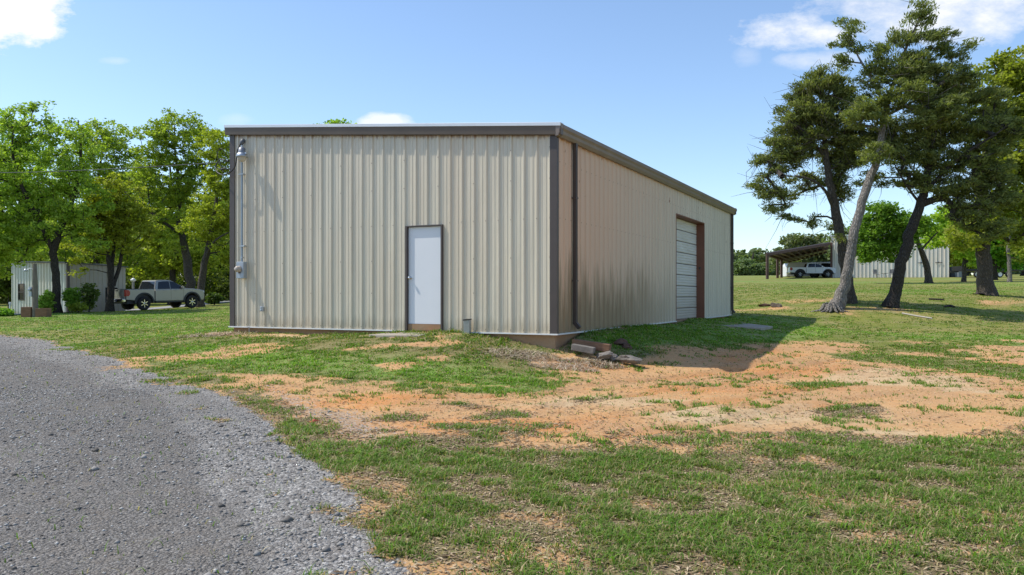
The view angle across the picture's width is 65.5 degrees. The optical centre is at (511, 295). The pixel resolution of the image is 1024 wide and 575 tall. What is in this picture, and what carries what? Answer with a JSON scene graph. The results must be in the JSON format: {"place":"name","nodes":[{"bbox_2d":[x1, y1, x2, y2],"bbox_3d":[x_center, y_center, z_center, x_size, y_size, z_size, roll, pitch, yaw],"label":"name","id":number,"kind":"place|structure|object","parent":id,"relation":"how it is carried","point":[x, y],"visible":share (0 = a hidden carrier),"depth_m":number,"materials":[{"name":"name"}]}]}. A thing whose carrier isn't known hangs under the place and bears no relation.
{"place":"outdoors","nodes":[
{"label":"outdoors","id":0,"kind":"place"},
{"bbox_2d":[38,289,56,311],"bbox_3d":[-26.599,0.396,45.468,1.020,1.500,1.280,0,0,0],"label":"shrub","id":1,"kind":"object","parent":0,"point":[46,299],"visible":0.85,"depth_m":45.35,"materials":[{"name":"green plant"}]},
{"bbox_2d":[0,335,518,574],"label":"gravel","id":2,"kind":"structure","parent":0,"point":[288,518],"depth_m":8.32,"materials":[{"name":"grey gravel"}]},
{"bbox_2d":[0,275,1023,574],"bbox_3d":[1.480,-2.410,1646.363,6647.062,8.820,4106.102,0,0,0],"label":"ground","id":3,"kind":"structure","parent":0,"point":[100,523],"depth_m":9.88,"materials":[{"name":"soil"}]},
{"bbox_2d":[0,263,11,307],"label":"shrub","id":4,"kind":"object","parent":3,"relation":"on","point":[5,287],"visible":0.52,"depth_m":59.61,"materials":[{"name":"green plant"}]},
{"bbox_2d":[0,307,15,316],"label":"shrub","id":5,"kind":"object","parent":3,"relation":"on","point":[5,311],"visible":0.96,"depth_m":41.77,"materials":[{"name":"green plant"}]},
{"bbox_2d":[0,205,25,279],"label":"oak tree","id":6,"kind":"object","parent":3,"relation":"on","point":[8,243],"visible":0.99,"depth_m":44.20,"materials":[{"name":"green plant"}]},
{"bbox_2d":[21,307,31,316],"bbox_3d":[-24.959,0.894,41.100,0.500,0.570,0.500,0,0,0],"label":"planter box","id":7,"kind":"object","parent":3,"relation":"on","point":[26,311],"visible":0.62,"depth_m":40.85,"materials":[{"name":"wood"}]},
{"bbox_2d":[23,264,37,316],"bbox_3d":[-24.777,-0.197,40.952,0.722,2.851,0.282,0,0,-11],"label":"utility pole","id":8,"kind":"object","parent":3,"relation":"on","point":[33,291],"visible":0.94,"depth_m":40.90,"materials":[{"name":"grey wood"}]},
{"bbox_2d":[0,108,66,265],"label":"oak tree","id":9,"kind":"object","parent":3,"relation":"on","point":[6,139],"visible":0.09,"depth_m":73.73,"materials":[{"name":"green plant"}]},
{"bbox_2d":[4,165,80,260],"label":"oak tree","id":10,"kind":"object","parent":3,"relation":"on","point":[41,182],"depth_m":91.00,"materials":[{"name":"green plant"}]},
{"bbox_2d":[35,308,51,316],"bbox_3d":[-24.189,0.928,41.100,0.550,0.490,0.550,0,0,-6],"label":"planter box","id":11,"kind":"object","parent":3,"relation":"on","point":[43,312],"visible":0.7,"depth_m":40.84,"materials":[{"name":"wood"}]},
{"bbox_2d":[0,100,117,312],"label":"oak tree","id":12,"kind":"object","parent":3,"relation":"on","point":[41,211],"visible":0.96,"depth_m":45.46,"materials":[{"name":"green plant"}]},
{"bbox_2d":[11,261,127,313],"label":"metal shed","id":13,"kind":"structure","parent":3,"relation":"on","point":[21,283],"depth_m":51.77,"materials":[{"name":"paint"}]},
{"bbox_2d":[18,284,23,299],"bbox_3d":[-32.124,-0.200,52.118,0.630,1.100,0.080,0,0,27],"label":"window","id":14,"kind":"structure","parent":13,"relation":"in","point":[20,286],"depth_m":52.15,"materials":[{"name":"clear glass"}]},
{"bbox_2d":[61,287,82,310],"bbox_3d":[-25.715,0.317,46.442,1.072,1.616,1.486,0,0,0],"label":"shrub","id":15,"kind":"object","parent":3,"relation":"on","point":[71,295],"visible":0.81,"depth_m":46.30,"materials":[{"name":"green plant"}]},
{"bbox_2d":[66,302,88,312],"bbox_3d":[-25.070,0.722,45.969,1.222,0.797,1.083,0,0,-31],"label":"shrub","id":16,"kind":"object","parent":3,"relation":"on","point":[78,307],"visible":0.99,"depth_m":45.78,"materials":[{"name":"green plant"}]},
{"bbox_2d":[78,283,100,311],"bbox_3d":[-25.222,0.171,47.482,1.314,1.904,1.658,0,0,-35],"label":"shrub","id":17,"kind":"object","parent":3,"relation":"on","point":[90,294],"visible":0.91,"depth_m":47.39,"materials":[{"name":"green plant"}]},
{"bbox_2d":[30,117,155,267],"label":"oak tree","id":18,"kind":"object","parent":3,"relation":"on","point":[113,143],"visible":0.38,"depth_m":71.53,"materials":[{"name":"green plant"}]},
{"bbox_2d":[59,172,164,311],"bbox_3d":[-24.718,-3.225,49.055,6.830,8.753,3.719,0,0,0],"label":"oak tree","id":19,"kind":"object","parent":3,"relation":"on","point":[126,215],"visible":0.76,"depth_m":48.73,"materials":[{"name":"green plant"}]},
{"bbox_2d":[0,267,229,303],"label":"brush","id":20,"kind":"object","parent":3,"relation":"on","point":[210,280],"visible":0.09,"depth_m":77.36,"materials":[{"name":"green plant"}]},
{"bbox_2d":[1,189,229,301],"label":"midwood foliage","id":21,"kind":"object","parent":3,"relation":"on","point":[219,270],"visible":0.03,"depth_m":79.19,"materials":[{"name":"green plant"}]},
{"bbox_2d":[10,218,229,296],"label":"woodland undergrowth","id":22,"kind":"object","parent":3,"relation":"on","point":[141,259],"depth_m":86.03,"materials":[{"name":"green plant"}]},
{"bbox_2d":[14,300,229,314],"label":"lane","id":23,"kind":"structure","parent":3,"relation":"on","point":[223,301],"depth_m":61.83,"materials":[{"name":"grey gravel"}]},
{"bbox_2d":[102,159,160,282],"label":"oak tree","id":24,"kind":"object","parent":3,"relation":"on","point":[133,190],"depth_m":94.12,"materials":[{"name":"green plant"}]},
{"bbox_2d":[130,278,135,308],"bbox_3d":[-28.553,-0.066,60.000,0.400,2.480,0.390,0,0,0],"label":"lamp post","id":25,"kind":"object","parent":3,"relation":"on","point":[133,279],"visible":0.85,"depth_m":59.91,"materials":[{"name":"white metal"}]},
{"bbox_2d":[114,280,203,309],"bbox_3d":[-23.033,-0.034,51.636,2.288,1.893,5.720,0,2,33],"label":"pickup truck","id":26,"kind":"object","parent":3,"relation":"on","point":[146,294],"visible":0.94,"depth_m":50.94,"materials":[{"name":"beige paint"}]},
{"bbox_2d":[126,162,223,304],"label":"oak tree","id":27,"kind":"object","parent":3,"relation":"on","point":[170,263],"visible":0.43,"depth_m":69.33,"materials":[{"name":"green plant"}]},
{"bbox_2d":[122,107,228,306],"bbox_3d":[-26.370,-6.631,62.185,8.522,15.650,5.374,0,0,0],"label":"oak tree","id":28,"kind":"object","parent":3,"relation":"on","point":[176,188],"visible":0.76,"depth_m":61.31,"materials":[{"name":"green plant"}]},
{"bbox_2d":[174,124,229,306],"bbox_3d":[-21.461,-5.687,57.984,6.004,13.338,3.871,0,0,0],"label":"oak tree","id":29,"kind":"object","parent":3,"relation":"on","point":[220,221],"visible":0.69,"depth_m":57.48,"materials":[{"name":"green plant"}]},
{"bbox_2d":[180,176,229,297],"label":"oak tree","id":30,"kind":"object","parent":3,"relation":"on","point":[217,243],"visible":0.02,"depth_m":86.41,"materials":[{"name":"green plant"}]},
{"bbox_2d":[205,292,224,304],"bbox_3d":[-23.956,0.301,64.026,1.687,1.222,1.497,0,0,0],"label":"shrub","id":31,"kind":"object","parent":3,"relation":"on","point":[214,298],"visible":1,"depth_m":63.68,"materials":[{"name":"green plant"}]},
{"bbox_2d":[316,118,356,123],"bbox_3d":[-13.787,-6.732,61.852,5.950,14.032,5.176,0,0,0],"label":"oak tree","id":32,"kind":"object","parent":3,"relation":"on","point":[336,121],"visible":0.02,"depth_m":61.29,"materials":[{"name":"green plant"}]},
{"bbox_2d":[369,332,424,337],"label":"concrete slab","id":33,"kind":"structure","parent":3,"relation":"on","point":[399,334],"depth_m":17.70,"materials":[{"name":"beige concrete"}]},
{"bbox_2d":[174,330,627,372],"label":"dead grass","id":34,"kind":"structure","parent":3,"relation":"on","point":[537,357],"depth_m":15.96,"materials":[{"name":"plant"}]},
{"bbox_2d":[463,319,471,333],"bbox_3d":[-0.976,0.688,17.397,0.170,0.348,0.134,0,0,27],"label":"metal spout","id":35,"kind":"object","parent":3,"relation":"on","point":[466,325],"visible":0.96,"depth_m":17.36,"materials":[{"name":"grey metal"}]},
{"bbox_2d":[224,122,736,348],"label":"metal building","id":36,"kind":"structure","parent":3,"relation":"on","point":[553,235],"depth_m":18.78,"materials":[{"name":"metal"}]},
{"bbox_2d":[0,144,239,174],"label":"power cable","id":37,"kind":"object","parent":36,"relation":"attached to","point":[224,168],"visible":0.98,"depth_m":21.49,"materials":[{"name":"black rubber"}]},
{"bbox_2d":[408,226,440,323],"bbox_3d":[-1.986,-0.449,18.047,0.896,2.208,0.129,0,0,27],"label":"entry door","id":38,"kind":"structure","parent":36,"relation":"in","point":[424,277],"depth_m":18.07,"materials":[{"name":"white metal"}]},
{"bbox_2d":[677,218,695,319],"bbox_3d":[5.707,-0.860,26.693,0.063,3.330,3.720,0,0,27],"label":"garage door","id":39,"kind":"structure","parent":36,"relation":"in","point":[686,231],"depth_m":27.09,"materials":[{"name":"white metal"}]},
{"bbox_2d":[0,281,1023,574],"bbox_3d":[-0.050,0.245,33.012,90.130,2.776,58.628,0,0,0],"label":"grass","id":40,"kind":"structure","parent":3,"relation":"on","point":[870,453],"depth_m":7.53,"materials":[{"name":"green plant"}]},
{"bbox_2d":[90,331,1023,574],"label":"soil crumbs","id":41,"kind":"object","parent":3,"relation":"on","point":[648,408],"visible":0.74,"depth_m":11.75,"materials":[{"name":"brown soil"}]},
{"bbox_2d":[571,343,595,353],"bbox_3d":[1.468,1.102,16.375,0.470,0.130,0.200,9,3,19],"label":"concrete block","id":42,"kind":"object","parent":3,"relation":"on","point":[582,348],"depth_m":16.29,"materials":[{"name":"grey concrete"}]},
{"bbox_2d":[572,339,611,351],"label":"timber beam","id":43,"kind":"structure","parent":3,"relation":"on","point":[602,347],"depth_m":16.49,"materials":[{"name":"brown wood"}]},
{"bbox_2d":[595,351,612,359],"bbox_3d":[1.882,1.228,16.256,0.306,0.191,0.328,0,0,-14],"label":"boulder","id":44,"kind":"object","parent":3,"relation":"on","point":[605,355],"visible":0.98,"depth_m":16.17,"materials":[{"name":"grey stone"}]},
{"bbox_2d":[607,354,617,361],"bbox_3d":[2.079,1.296,16.348,0.273,0.198,0.174,0,0,-17],"label":"boulder","id":45,"kind":"object","parent":3,"relation":"on","point":[613,357],"visible":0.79,"depth_m":16.29,"materials":[{"name":"grey stone"}]},
{"bbox_2d":[612,338,627,344],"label":"dirt clods","id":46,"kind":"object","parent":3,"relation":"on","point":[620,341],"visible":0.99,"depth_m":17.34,"materials":[{"name":"soil"}]},
{"bbox_2d":[621,343,632,348],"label":"dirt clods","id":47,"kind":"object","parent":3,"relation":"on","point":[626,345],"visible":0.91,"depth_m":17.21,"materials":[{"name":"soil"}]},
{"bbox_2d":[615,355,641,363],"bbox_3d":[2.385,1.301,16.176,0.279,0.188,0.554,0,0,-43],"label":"boulder","id":48,"kind":"object","parent":3,"relation":"on","point":[631,359],"visible":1,"depth_m":16.08,"materials":[{"name":"grey stone"}]},
{"bbox_2d":[719,323,772,329],"bbox_3d":[7.186,1.054,25.983,2.549,0.344,3.197,0,0,27],"label":"concrete pad","id":49,"kind":"object","parent":3,"relation":"on","point":[754,326],"visible":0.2,"depth_m":24.91,"materials":[{"name":"grey concrete"}]},
{"bbox_2d":[734,253,773,275],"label":"bushes","id":50,"kind":"object","parent":3,"relation":"on","point":[749,266],"visible":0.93,"depth_m":198.26,"materials":[{"name":"green plant"}]},
{"bbox_2d":[758,303,769,306],"bbox_3d":[11.640,0.495,36.405,0.743,0.244,0.308,0,0,15],"label":"field rock","id":51,"kind":"object","parent":3,"relation":"on","point":[763,305],"visible":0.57,"depth_m":36.31,"materials":[{"name":"stone"}]},
{"bbox_2d":[770,302,781,306],"bbox_3d":[11.916,0.472,35.812,0.544,0.283,0.350,0,0,31],"label":"field rock","id":52,"kind":"object","parent":3,"relation":"on","point":[772,304],"visible":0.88,"depth_m":35.69,"materials":[{"name":"stone"}]},
{"bbox_2d":[765,242,829,278],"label":"carport","id":53,"kind":"object","parent":3,"relation":"on","point":[795,254],"visible":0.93,"depth_m":99.87,"materials":[{"name":"brown wood"}]},
{"bbox_2d":[765,231,829,272],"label":"oak tree","id":54,"kind":"object","parent":3,"relation":"on","point":[790,241],"visible":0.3,"depth_m":133.28,"materials":[{"name":"green plant"}]},
{"bbox_2d":[783,262,829,276],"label":"cargo trailer","id":55,"kind":"object","parent":3,"relation":"on","point":[794,264],"visible":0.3,"depth_m":105.97,"materials":[{"name":"white metal"}]},
{"bbox_2d":[736,52,880,303],"bbox_3d":[13.392,-5.161,35.935,6.540,11.383,4.332,0,0,0],"label":"cedar tree","id":56,"kind":"object","parent":3,"relation":"on","point":[807,121],"visible":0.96,"depth_m":35.29,"materials":[{"name":"green plant"}]},
{"bbox_2d":[786,263,835,277],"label":"pickup truck","id":57,"kind":"object","parent":3,"relation":"on","point":[807,268],"visible":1,"depth_m":97.18,"materials":[{"name":"white paint"}]},
{"bbox_2d":[808,263,829,276],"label":"pickup truck","id":58,"kind":"object","parent":3,"relation":"on","point":[824,265],"visible":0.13,"depth_m":102.56,"materials":[{"name":"black paint"}]},
{"bbox_2d":[810,302,848,312],"bbox_3d":[13.457,0.506,33.719,1.557,0.453,1.168,0,0,28],"label":"tree stump","id":59,"kind":"object","parent":3,"relation":"on","point":[825,307],"visible":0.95,"depth_m":33.41,"materials":[{"name":"wood"}]},
{"bbox_2d":[821,227,848,259],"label":"oak tree","id":60,"kind":"object","parent":3,"relation":"on","point":[828,250],"visible":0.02,"depth_m":130.17,"materials":[{"name":"green plant"}]},
{"bbox_2d":[873,269,879,277],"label":"lawn chair","id":61,"kind":"object","parent":3,"relation":"on","point":[875,272],"visible":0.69,"depth_m":90.19,"materials":[{"name":"white plastic"}]},
{"bbox_2d":[734,238,1020,274],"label":"distant wood","id":62,"kind":"object","parent":3,"relation":"on","point":[759,256],"visible":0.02,"depth_m":254.69,"materials":[{"name":"green plant"}]},
{"bbox_2d":[830,235,948,277],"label":"metal barn","id":63,"kind":"structure","parent":3,"relation":"on","point":[938,258],"depth_m":92.92,"materials":[{"name":"white metal"}]},
{"bbox_2d":[844,200,943,282],"bbox_3d":[28.815,-4.020,59.953,7.366,6.551,3.734,0,0,0],"label":"maple tree","id":64,"kind":"object","parent":3,"relation":"on","point":[884,227],"visible":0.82,"depth_m":59.43,"materials":[{"name":"green plant"}]},
{"bbox_2d":[826,0,984,309],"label":"cedar tree","id":65,"kind":"object","parent":3,"relation":"on","point":[911,73],"visible":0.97,"depth_m":33.70,"materials":[{"name":"green plant"}]},
{"bbox_2d":[902,312,931,318],"bbox_3d":[16.516,0.844,32.493,0.086,0.254,1.240,0,0,-36],"label":"fallen branch","id":66,"kind":"object","parent":3,"relation":"on","point":[917,315],"visible":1,"depth_m":32.43,"materials":[{"name":"brown wood"}]},
{"bbox_2d":[862,72,1023,307],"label":"cedar tree","id":67,"kind":"object","parent":3,"relation":"on","point":[931,156],"visible":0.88,"depth_m":34.15,"materials":[{"name":"green plant"}]},
{"bbox_2d":[949,267,954,276],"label":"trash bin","id":68,"kind":"object","parent":3,"relation":"on","point":[951,274],"visible":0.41,"depth_m":91.67,"materials":[{"name":"black plastic"}]},
{"bbox_2d":[920,203,996,281],"bbox_3d":[34.706,-4.182,62.020,5.911,6.561,3.761,0,0,0],"label":"oak tree","id":69,"kind":"object","parent":3,"relation":"on","point":[936,243],"visible":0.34,"depth_m":61.83,"materials":[{"name":"green plant"}]},
{"bbox_2d":[949,248,1002,275],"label":"oak tree","id":70,"kind":"object","parent":3,"relation":"on","point":[953,260],"visible":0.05,"depth_m":119.92,"materials":[{"name":"green plant"}]},
{"bbox_2d":[939,45,1023,295],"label":"oak tree","id":71,"kind":"object","parent":3,"relation":"on","point":[1008,70],"visible":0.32,"depth_m":41.67,"materials":[{"name":"green plant"}]},
{"bbox_2d":[949,266,1023,277],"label":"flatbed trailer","id":72,"kind":"object","parent":3,"relation":"on","point":[959,269],"visible":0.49,"depth_m":84.00,"materials":[{"name":"black metal"}]},
{"bbox_2d":[973,238,1023,279],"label":"oak tree","id":73,"kind":"object","parent":3,"relation":"on","point":[999,251],"visible":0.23,"depth_m":67.66,"materials":[{"name":"green plant"}]},
{"bbox_2d":[997,255,1023,275],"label":"oak tree","id":74,"kind":"object","parent":3,"relation":"on","point":[1022,273],"depth_m":114.71,"materials":[{"name":"green plant"}]},
{"bbox_2d":[999,210,1023,281],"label":"oak tree","id":75,"kind":"object","parent":3,"relation":"on","point":[1010,259],"visible":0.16,"depth_m":59.90,"materials":[{"name":"green plant"}]},
{"bbox_2d":[0,0,1023,274],"label":"sky","id":76,"kind":"structure","parent":0,"point":[679,88],"materials":[{"name":"blue"}]},
{"bbox_2d":[954,272,961,276],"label":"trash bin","id":77,"kind":"object","parent":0,"point":[958,274],"visible":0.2,"depth_m":90.75,"materials":[{"name":"grey plastic"}]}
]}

